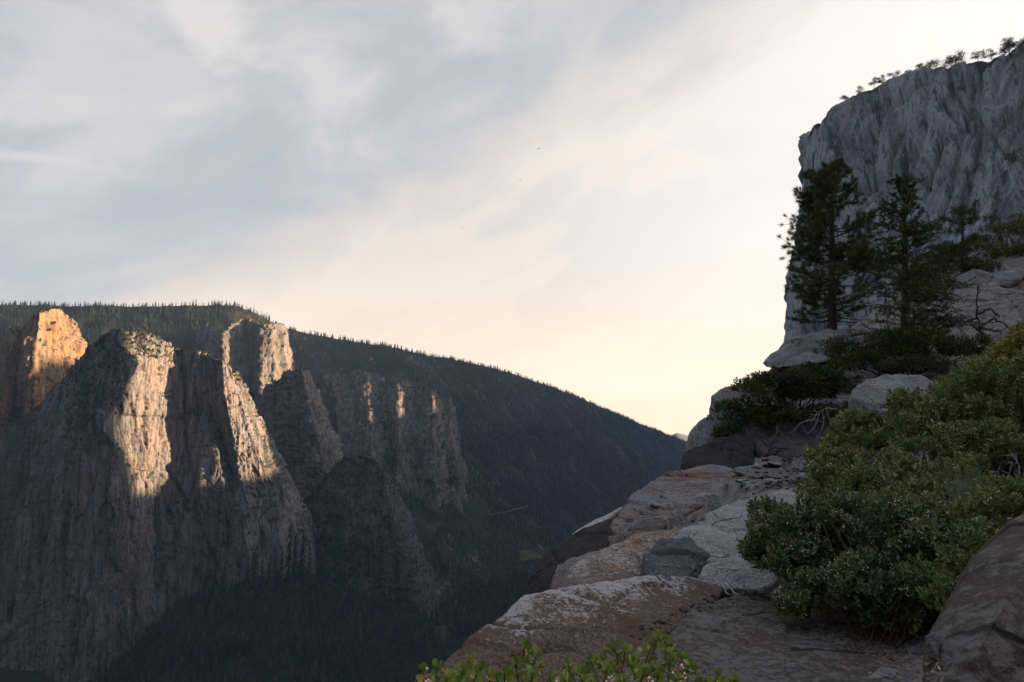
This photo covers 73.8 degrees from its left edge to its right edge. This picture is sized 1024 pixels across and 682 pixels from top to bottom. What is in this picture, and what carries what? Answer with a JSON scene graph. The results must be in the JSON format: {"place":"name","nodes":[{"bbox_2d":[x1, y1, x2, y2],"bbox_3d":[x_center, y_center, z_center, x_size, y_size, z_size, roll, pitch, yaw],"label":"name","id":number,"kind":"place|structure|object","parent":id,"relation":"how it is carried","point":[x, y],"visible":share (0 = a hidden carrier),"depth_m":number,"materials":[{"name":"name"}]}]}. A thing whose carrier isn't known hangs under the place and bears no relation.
{"place":"outdoors","nodes":[
{"label":"outdoors","id":0,"kind":"place"},
{"bbox_2d":[0,328,320,681],"bbox_3d":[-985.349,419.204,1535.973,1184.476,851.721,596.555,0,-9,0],"label":"granite cliff","id":1,"kind":"structure","parent":0,"point":[155,406],"depth_m":1364.53,"materials":[{"name":"grey stone"}]},
{"bbox_2d":[65,327,244,428],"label":"summit brush","id":2,"kind":"object","parent":1,"relation":"on","point":[92,376],"visible":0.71,"depth_m":1379.00,"materials":[{"name":"green plant"}]},
{"bbox_2d":[0,581,525,681],"bbox_3d":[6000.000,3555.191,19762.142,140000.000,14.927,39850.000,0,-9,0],"label":"valley floor","id":3,"kind":"structure","parent":0,"point":[9,675],"depth_m":1285.65,"materials":[{"name":"green plant"}]},
{"bbox_2d":[303,452,439,624],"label":"rock tower","id":4,"kind":"structure","parent":3,"relation":"on","point":[329,496],"depth_m":1552.45,"materials":[{"name":"stone"}]},
{"bbox_2d":[117,589,461,681],"bbox_3d":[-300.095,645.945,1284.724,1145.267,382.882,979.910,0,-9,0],"label":"wooded slope","id":5,"kind":"structure","parent":0,"point":[443,629],"depth_m":1070.67,"materials":[{"name":"green plant"}]},
{"bbox_2d":[241,555,250,595],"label":"conifer tree","id":6,"kind":"object","parent":5,"relation":"on","point":[246,574],"visible":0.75,"depth_m":1163.85,"materials":[{"name":"green plant"}]},
{"bbox_2d":[247,544,262,594],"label":"conifer tree","id":7,"kind":"object","parent":5,"relation":"on","point":[254,578],"visible":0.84,"depth_m":1167.05,"materials":[{"name":"green plant"}]},
{"bbox_2d":[265,554,272,590],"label":"conifer tree","id":8,"kind":"object","parent":5,"relation":"on","point":[269,575],"visible":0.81,"depth_m":1190.86,"materials":[{"name":"green plant"}]},
{"bbox_2d":[270,546,280,587],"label":"conifer tree","id":9,"kind":"object","parent":5,"relation":"on","point":[275,571],"visible":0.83,"depth_m":1204.88,"materials":[{"name":"green plant"}]},
{"bbox_2d":[277,545,284,585],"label":"conifer tree","id":10,"kind":"object","parent":5,"relation":"on","point":[281,568],"visible":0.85,"depth_m":1218.49,"materials":[{"name":"green plant"}]},
{"bbox_2d":[283,525,294,585],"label":"conifer tree","id":11,"kind":"object","parent":5,"relation":"on","point":[288,564],"visible":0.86,"depth_m":1235.02,"materials":[{"name":"green plant"}]},
{"bbox_2d":[290,534,298,588],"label":"conifer tree","id":12,"kind":"object","parent":5,"relation":"on","point":[295,563],"visible":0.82,"depth_m":1247.48,"materials":[{"name":"green plant"}]},
{"bbox_2d":[295,533,311,579],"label":"conifer tree","id":13,"kind":"object","parent":5,"relation":"on","point":[301,566],"visible":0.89,"depth_m":1264.27,"materials":[{"name":"green plant"}]},
{"bbox_2d":[305,546,316,583],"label":"conifer tree","id":14,"kind":"object","parent":5,"relation":"on","point":[309,572],"visible":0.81,"depth_m":1286.32,"materials":[{"name":"green plant"}]},
{"bbox_2d":[0,304,686,607],"bbox_3d":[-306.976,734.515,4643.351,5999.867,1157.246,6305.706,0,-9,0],"label":"hill","id":15,"kind":"structure","parent":0,"point":[479,517],"depth_m":2939.85,"materials":[{"name":"green plant"}]},
{"bbox_2d":[0,308,86,438],"bbox_3d":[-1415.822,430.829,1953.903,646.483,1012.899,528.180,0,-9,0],"label":"rock tower","id":16,"kind":"structure","parent":15,"relation":"on","point":[32,356],"depth_m":1808.37,"materials":[{"name":"stone"}]},
{"bbox_2d":[0,307,468,679],"bbox_3d":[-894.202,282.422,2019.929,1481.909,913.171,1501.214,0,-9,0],"label":"cliff brush","id":17,"kind":"object","parent":15,"relation":"on","point":[371,460],"visible":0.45,"depth_m":1633.34,"materials":[{"name":"green plant"}]},
{"bbox_2d":[195,317,295,398],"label":"rock crag","id":18,"kind":"structure","parent":15,"relation":"on","point":[246,339],"depth_m":2467.13,"materials":[{"name":"grey stone"}]},
{"bbox_2d":[254,367,344,499],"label":"rock tower","id":19,"kind":"structure","parent":15,"relation":"on","point":[285,415],"depth_m":1992.20,"materials":[{"name":"grey stone"}]},
{"bbox_2d":[0,300,686,681],"bbox_3d":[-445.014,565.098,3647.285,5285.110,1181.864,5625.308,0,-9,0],"label":"forest","id":20,"kind":"object","parent":15,"relation":"on","point":[388,642],"visible":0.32,"depth_m":1415.20,"materials":[{"name":"green plant"}]},
{"bbox_2d":[322,368,468,513],"bbox_3d":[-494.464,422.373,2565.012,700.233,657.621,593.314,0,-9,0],"label":"cliff band","id":21,"kind":"object","parent":15,"relation":"on","point":[416,466],"visible":0.53,"depth_m":2509.09,"materials":[{"name":"grey stone"}]},
{"bbox_2d":[490,505,528,514],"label":"road","id":22,"kind":"structure","parent":0,"point":[509,510],"depth_m":2593.02,"materials":[{"name":"grey asphalt"}]},
{"bbox_2d":[0,0,1023,434],"label":"sky","id":23,"kind":"structure","parent":0,"point":[323,166],"materials":[{"name":"white"}]},
{"bbox_2d":[516,549,542,561],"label":"meadow","id":24,"kind":"structure","parent":0,"point":[527,554],"depth_m":2407.78,"materials":[{"name":"green plant"}]},
{"bbox_2d":[670,433,687,440],"bbox_3d":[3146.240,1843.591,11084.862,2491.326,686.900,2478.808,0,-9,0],"label":"mountain","id":25,"kind":"structure","parent":0,"point":[682,436],"depth_m":10841.67,"materials":[{"name":"white stone"}]},
{"bbox_2d":[549,253,1023,681],"bbox_3d":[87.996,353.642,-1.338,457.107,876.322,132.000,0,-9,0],"label":"ledge","id":26,"kind":"object","parent":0,"point":[716,496],"visible":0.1,"depth_m":12.80,"materials":[{"name":"stone"}]},
{"bbox_2d":[415,653,503,681],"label":"manzanita sprig","id":27,"kind":"object","parent":26,"relation":"on","point":[465,672],"visible":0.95,"depth_m":1.78,"materials":[{"name":"green plant"}]},
{"bbox_2d":[490,638,557,681],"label":"manzanita sprig","id":28,"kind":"object","parent":26,"relation":"on","point":[516,660],"visible":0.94,"depth_m":1.79,"materials":[{"name":"green plant"}]},
{"bbox_2d":[524,519,611,594],"bbox_3d":[0.858,4.216,10.588,1.300,2.690,3.058,-4,-10,21],"label":"boulder","id":29,"kind":"object","parent":26,"relation":"on","point":[585,540],"visible":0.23,"depth_m":10.50,"materials":[{"name":"black stone"}]},
{"bbox_2d":[438,575,724,681],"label":"granite slab","id":30,"kind":"structure","parent":26,"relation":"on","point":[579,622],"depth_m":5.52,"materials":[{"name":"grey stone"}]},
{"bbox_2d":[562,531,677,577],"bbox_3d":[1.367,3.264,8.730,1.559,1.520,2.679,-3,-9,16],"label":"boulder","id":31,"kind":"object","parent":26,"relation":"on","point":[627,554],"visible":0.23,"depth_m":8.34,"materials":[{"name":"beige stone"}]},
{"bbox_2d":[548,627,705,681],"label":"manzanita sprig","id":32,"kind":"object","parent":26,"relation":"on","point":[566,674],"visible":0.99,"depth_m":1.82,"materials":[{"name":"green plant"}]},
{"bbox_2d":[628,517,666,533],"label":"boulder","id":33,"kind":"object","parent":26,"relation":"on","point":[651,524],"visible":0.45,"depth_m":10.86,"materials":[{"name":"stone"}]},
{"bbox_2d":[642,536,709,578],"bbox_3d":[1.982,2.856,8.241,0.801,0.938,1.911,-2,-9,13],"label":"boulder","id":34,"kind":"object","parent":26,"relation":"on","point":[683,556],"visible":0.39,"depth_m":7.84,"materials":[{"name":"stone"}]},
{"bbox_2d":[610,464,748,535],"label":"granite slab","id":35,"kind":"structure","parent":26,"relation":"on","point":[677,488],"depth_m":13.08,"materials":[{"name":"grey stone"}]},
{"bbox_2d":[570,507,622,536],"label":"granite slab","id":36,"kind":"structure","parent":35,"relation":"on","point":[611,516],"depth_m":12.19,"materials":[{"name":"grey stone"}]},
{"bbox_2d":[650,502,660,506],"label":"stone","id":37,"kind":"object","parent":35,"relation":"on","point":[655,504],"visible":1,"depth_m":12.18,"materials":[{"name":"grey stone"}]},
{"bbox_2d":[683,411,746,454],"bbox_3d":[5.774,3.048,19.072,1.727,2.203,3.417,-3,-10,19],"label":"boulder","id":38,"kind":"object","parent":26,"relation":"on","point":[699,434],"visible":0.2,"depth_m":18.28,"materials":[{"name":"beige stone"}]},
{"bbox_2d":[680,433,755,469],"bbox_3d":[5.248,3.195,17.341,1.863,1.705,3.380,-3,-10,19],"label":"boulder","id":39,"kind":"object","parent":26,"relation":"on","point":[735,450],"visible":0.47,"depth_m":16.66,"materials":[{"name":"black stone"}]},
{"bbox_2d":[704,668,740,681],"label":"manzanita sprig","id":40,"kind":"object","parent":26,"relation":"on","point":[718,672],"visible":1,"depth_m":1.79,"materials":[{"name":"green plant"}]},
{"bbox_2d":[709,386,762,414],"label":"boulder","id":41,"kind":"object","parent":26,"relation":"on","point":[724,393],"visible":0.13,"depth_m":20.15,"materials":[{"name":"beige stone"}]},
{"bbox_2d":[669,489,803,564],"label":"granite slab","id":42,"kind":"structure","parent":26,"relation":"on","point":[714,534],"depth_m":9.07,"materials":[{"name":"grey stone"}]},
{"bbox_2d":[722,580,752,596],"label":"dead branch","id":43,"kind":"object","parent":26,"relation":"on","point":[731,588],"visible":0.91,"depth_m":6.54,"materials":[{"name":"grey wood"}]},
{"bbox_2d":[733,470,743,475],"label":"stone","id":44,"kind":"object","parent":26,"relation":"on","point":[738,473],"visible":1,"depth_m":14.44,"materials":[{"name":"stone"}]},
{"bbox_2d":[698,559,781,596],"bbox_3d":[2.364,2.631,7.239,0.970,0.562,0.946,0,-9,0],"label":"boulder","id":45,"kind":"object","parent":26,"relation":"on","point":[719,572],"visible":0.39,"depth_m":7.02,"materials":[{"name":"grey stone"}]},
{"bbox_2d":[752,464,760,468],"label":"stone","id":46,"kind":"object","parent":26,"relation":"on","point":[758,466],"visible":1,"depth_m":15.76,"materials":[{"name":"stone"}]},
{"bbox_2d":[761,457,769,460],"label":"stone","id":47,"kind":"object","parent":26,"relation":"on","point":[765,459],"visible":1,"depth_m":16.23,"materials":[{"name":"brown stone"}]},
{"bbox_2d":[763,478,776,485],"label":"stone","id":48,"kind":"object","parent":26,"relation":"on","point":[769,481],"visible":0.72,"depth_m":13.74,"materials":[{"name":"grey stone"}]},
{"bbox_2d":[759,426,787,458],"bbox_3d":[6.450,2.506,16.838,0.778,0.803,0.210,0,-9,0],"label":"dead root","id":49,"kind":"object","parent":26,"relation":"on","point":[774,438],"visible":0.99,"depth_m":16.82,"materials":[{"name":"grey wood"}]},
{"bbox_2d":[766,461,781,465],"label":"stone","id":50,"kind":"object","parent":26,"relation":"on","point":[777,463],"visible":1,"depth_m":15.79,"materials":[{"name":"grey stone"}]},
{"bbox_2d":[640,592,910,681],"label":"granite slab","id":51,"kind":"structure","parent":26,"relation":"on","point":[748,652],"depth_m":5.05,"materials":[{"name":"grey stone"}]},
{"bbox_2d":[752,466,798,493],"bbox_3d":[5.312,2.844,13.694,2.142,0.645,0.344,7,-11,-38],"label":"dead branch","id":52,"kind":"object","parent":26,"relation":"on","point":[772,484],"visible":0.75,"depth_m":13.61,"materials":[{"name":"grey wood"}]},
{"bbox_2d":[706,357,856,438],"bbox_3d":[7.442,1.557,18.499,4.539,2.344,2.613,0,-9,0],"label":"evergreen shrub","id":53,"kind":"object","parent":26,"relation":"on","point":[796,383],"visible":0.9,"depth_m":18.05,"materials":[{"name":"green plant"}]},
{"bbox_2d":[745,404,840,460],"bbox_3d":[7.749,2.737,18.457,2.687,2.059,3.966,-4,-10,24],"label":"boulder","id":54,"kind":"object","parent":26,"relation":"on","point":[798,439],"visible":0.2,"depth_m":17.49,"materials":[{"name":"stone"}]},
{"bbox_2d":[789,478,797,484],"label":"stone","id":55,"kind":"object","parent":26,"relation":"on","point":[791,481],"visible":0.56,"depth_m":13.61,"materials":[{"name":"grey stone"}]},
{"bbox_2d":[796,473,807,478],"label":"stone","id":56,"kind":"object","parent":26,"relation":"on","point":[800,475],"visible":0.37,"depth_m":14.01,"materials":[{"name":"grey stone"}]},
{"bbox_2d":[686,599,942,681],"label":"leaf litter","id":57,"kind":"object","parent":26,"relation":"on","point":[925,665],"visible":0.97,"depth_m":5.19,"materials":[{"name":"brown plant"}]},
{"bbox_2d":[793,405,837,439],"bbox_3d":[7.488,1.992,16.885,1.194,0.939,0.272,0,-9,3],"label":"dead branch","id":58,"kind":"object","parent":26,"relation":"on","point":[818,419],"visible":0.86,"depth_m":16.90,"materials":[{"name":"grey wood"}]},
{"bbox_2d":[763,326,892,367],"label":"granite slab","id":59,"kind":"structure","parent":26,"relation":"on","point":[796,350],"depth_m":23.41,"materials":[{"name":"grey stone"}]},
{"bbox_2d":[776,156,891,330],"bbox_3d":[12.139,-3.609,25.910,4.075,7.068,5.166,-6,-11,34],"label":"pine tree","id":60,"kind":"object","parent":59,"relation":"on","point":[857,258],"visible":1,"depth_m":25.52,"materials":[{"name":"green plant"}]},
{"bbox_2d":[794,362,862,379],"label":"granite slab","id":61,"kind":"structure","parent":26,"relation":"on","point":[848,374],"depth_m":21.80,"materials":[{"name":"grey stone"}]},
{"bbox_2d":[824,399,850,431],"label":"evergreen shrub","id":62,"kind":"object","parent":26,"relation":"on","point":[827,421],"visible":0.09,"depth_m":15.98,"materials":[{"name":"green plant"}]},
{"bbox_2d":[736,487,983,646],"bbox_3d":[2.962,2.030,6.073,1.832,1.407,2.407,0,-9,0],"label":"manzanita shrub","id":63,"kind":"object","parent":26,"relation":"on","point":[883,574],"visible":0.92,"depth_m":5.59,"materials":[{"name":"green plant"}]},
{"bbox_2d":[848,372,938,443],"bbox_3d":[9.228,1.566,16.312,1.899,1.780,3.727,-7,-11,38],"label":"boulder","id":64,"kind":"object","parent":26,"relation":"on","point":[868,394],"visible":0.28,"depth_m":15.74,"materials":[{"name":"stone"}]},
{"bbox_2d":[813,325,995,375],"bbox_3d":[11.790,0.357,20.529,4.774,1.786,2.842,0,-9,0],"label":"evergreen shrub","id":65,"kind":"object","parent":26,"relation":"on","point":[872,352],"visible":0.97,"depth_m":20.14,"materials":[{"name":"green plant"}]},
{"bbox_2d":[791,347,1023,537],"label":"manzanita shrub","id":66,"kind":"object","parent":26,"relation":"on","point":[989,428],"visible":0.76,"depth_m":8.42,"materials":[{"name":"green plant"}]},
{"bbox_2d":[832,173,1001,367],"bbox_3d":[13.148,-2.226,22.875,4.610,7.391,4.842,-2,-9,14],"label":"fir tree","id":67,"kind":"object","parent":26,"relation":"on","point":[904,281],"visible":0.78,"depth_m":22.74,"materials":[{"name":"green plant"}]},
{"bbox_2d":[912,305,986,327],"bbox_3d":[18.377,-0.830,28.437,4.996,1.769,2.520,8,-12,-42],"label":"rock shelf","id":68,"kind":"object","parent":26,"relation":"on","point":[970,311],"visible":0.22,"depth_m":28.08,"materials":[{"name":"beige stone"}]},
{"bbox_2d":[908,241,1006,292],"bbox_3d":[20.746,-3.472,32.892,7.463,3.388,2.831,6,-11,-33],"label":"evergreen shrub","id":69,"kind":"object","parent":26,"relation":"on","point":[967,265],"visible":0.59,"depth_m":33.51,"materials":[{"name":"green plant"}]},
{"bbox_2d":[939,197,981,264],"bbox_3d":[23.456,-5.699,35.700,2.143,3.568,2.854,-6,-11,32],"label":"pine tree","id":70,"kind":"object","parent":26,"relation":"on","point":[960,210],"visible":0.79,"depth_m":35.61,"materials":[{"name":"green plant"}]},
{"bbox_2d":[912,297,1013,310],"bbox_3d":[20.397,-1.475,30.461,6.330,1.584,2.441,2,-9,-10],"label":"rock shelf","id":71,"kind":"object","parent":26,"relation":"on","point":[981,302],"visible":0.16,"depth_m":30.04,"materials":[{"name":"beige stone"}]},
{"bbox_2d":[915,470,1023,610],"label":"manzanita shrub","id":72,"kind":"object","parent":26,"relation":"on","point":[1003,494],"visible":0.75,"depth_m":4.30,"materials":[{"name":"green plant"}]},
{"bbox_2d":[924,463,1019,506],"bbox_3d":[4.383,1.391,6.381,1.071,0.527,0.615,2,-9,-11],"label":"shrub","id":73,"kind":"object","parent":26,"relation":"on","point":[961,487],"visible":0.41,"depth_m":6.34,"materials":[{"name":"green plant"}]},
{"bbox_2d":[953,269,990,290],"bbox_3d":[22.410,-2.795,33.271,1.594,1.903,3.596,-6,-11,35],"label":"rock shelf","id":74,"kind":"object","parent":26,"relation":"on","point":[982,279],"visible":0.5,"depth_m":32.63,"materials":[{"name":"stone"}]},
{"bbox_2d":[922,514,1023,681],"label":"boulder","id":75,"kind":"object","parent":26,"relation":"on","point":[977,628],"visible":0.91,"depth_m":2.64,"materials":[{"name":"stone"}]},
{"bbox_2d":[925,631,942,660],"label":"stone","id":76,"kind":"object","parent":75,"relation":"on","point":[934,644],"visible":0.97,"depth_m":2.60,"materials":[{"name":"stone"}]},
{"bbox_2d":[923,317,1023,412],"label":"manzanita shrub","id":77,"kind":"object","parent":26,"relation":"on","point":[1011,330],"visible":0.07,"depth_m":11.53,"materials":[{"name":"green plant"}]},
{"bbox_2d":[929,319,1023,336],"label":"rock shelf","id":78,"kind":"object","parent":26,"relation":"on","point":[970,331],"visible":0.09,"depth_m":25.70,"materials":[{"name":"beige stone"}]},
{"bbox_2d":[931,287,1023,301],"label":"rock shelf","id":79,"kind":"object","parent":26,"relation":"on","point":[1001,294],"visible":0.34,"depth_m":31.22,"materials":[{"name":"beige stone"}]},
{"bbox_2d":[939,451,1019,509],"bbox_3d":[4.468,1.395,6.456,0.972,0.699,0.172,0,-9,0],"label":"dead branch","id":80,"kind":"object","parent":26,"relation":"on","point":[998,470],"visible":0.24,"depth_m":6.50,"materials":[{"name":"grey wood"}]},
{"bbox_2d":[946,211,1023,261],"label":"hillside shrub","id":81,"kind":"object","parent":26,"relation":"on","point":[1011,227],"visible":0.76,"depth_m":37.48,"materials":[{"name":"green plant"}]},
{"bbox_2d":[960,282,1009,335],"bbox_3d":[16.856,-1.074,24.527,2.440,2.020,0.782,0,-9,0],"label":"dead sapling","id":82,"kind":"object","parent":26,"relation":"on","point":[979,329],"visible":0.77,"depth_m":24.41,"materials":[{"name":"wood"}]},
{"bbox_2d":[985,327,1023,363],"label":"golden shrub","id":83,"kind":"object","parent":26,"relation":"on","point":[1010,346],"visible":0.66,"depth_m":10.66,"materials":[{"name":"yellow plant"}]},
{"bbox_2d":[985,300,1023,320],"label":"rock shelf","id":84,"kind":"object","parent":26,"relation":"on","point":[1014,310],"visible":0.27,"depth_m":28.25,"materials":[{"name":"beige stone"}]},
{"bbox_2d":[987,268,1023,287],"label":"rock shelf","id":85,"kind":"object","parent":26,"relation":"on","point":[1009,278],"visible":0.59,"depth_m":32.67,"materials":[{"name":"stone"}]},
{"bbox_2d":[783,47,1023,342],"bbox_3d":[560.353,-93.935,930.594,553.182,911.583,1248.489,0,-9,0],"label":"granite cliff","id":86,"kind":"structure","parent":0,"point":[955,133],"depth_m":670.63,"materials":[{"name":"grey stone"}]},
{"bbox_2d":[856,85,865,92],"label":"rim pine","id":87,"kind":"object","parent":86,"relation":"on","point":[859,89],"visible":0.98,"depth_m":761.31,"materials":[{"name":"green plant"}]},
{"bbox_2d":[868,77,879,85],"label":"rim pine","id":88,"kind":"object","parent":86,"relation":"on","point":[873,83],"visible":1,"depth_m":753.04,"materials":[{"name":"green plant"}]},
{"bbox_2d":[877,75,886,82],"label":"rim pine","id":89,"kind":"object","parent":86,"relation":"on","point":[881,78],"visible":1,"depth_m":746.51,"materials":[{"name":"green plant"}]},
{"bbox_2d":[885,70,899,79],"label":"rim pine","id":90,"kind":"object","parent":86,"relation":"on","point":[895,74],"visible":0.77,"depth_m":730.33,"materials":[{"name":"green plant"}]},
{"bbox_2d":[918,58,942,69],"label":"rim pine","id":91,"kind":"object","parent":86,"relation":"on","point":[928,65],"visible":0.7,"depth_m":699.85,"materials":[{"name":"green plant"}]},
{"bbox_2d":[944,49,966,66],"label":"rim pine","id":92,"kind":"object","parent":86,"relation":"on","point":[957,58],"visible":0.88,"depth_m":681.12,"materials":[{"name":"green plant"}]},
{"bbox_2d":[969,48,987,64],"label":"rim pine","id":93,"kind":"object","parent":86,"relation":"on","point":[977,57],"visible":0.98,"depth_m":662.27,"materials":[{"name":"green plant"}]},
{"bbox_2d":[983,48,997,60],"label":"rim pine","id":94,"kind":"object","parent":86,"relation":"on","point":[990,54],"visible":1,"depth_m":651.93,"materials":[{"name":"green plant"}]},
{"bbox_2d":[998,45,1011,55],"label":"rim pine","id":95,"kind":"object","parent":86,"relation":"on","point":[1003,54],"visible":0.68,"depth_m":643.75,"materials":[{"name":"green plant"}]},
{"bbox_2d":[997,36,1018,56],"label":"rim pine","id":96,"kind":"object","parent":86,"relation":"on","point":[1010,43],"visible":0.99,"depth_m":634.38,"materials":[{"name":"green plant"}]},
{"bbox_2d":[1001,150,1020,166],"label":"ledge shrub","id":97,"kind":"object","parent":86,"relation":"on","point":[1012,157],"visible":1,"depth_m":591.52,"materials":[{"name":"plant"}]},
{"bbox_2d":[1010,36,1023,52],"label":"rim pine","id":98,"kind":"object","parent":86,"relation":"on","point":[1021,46],"visible":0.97,"depth_m":629.80,"materials":[{"name":"green plant"}]}
]}

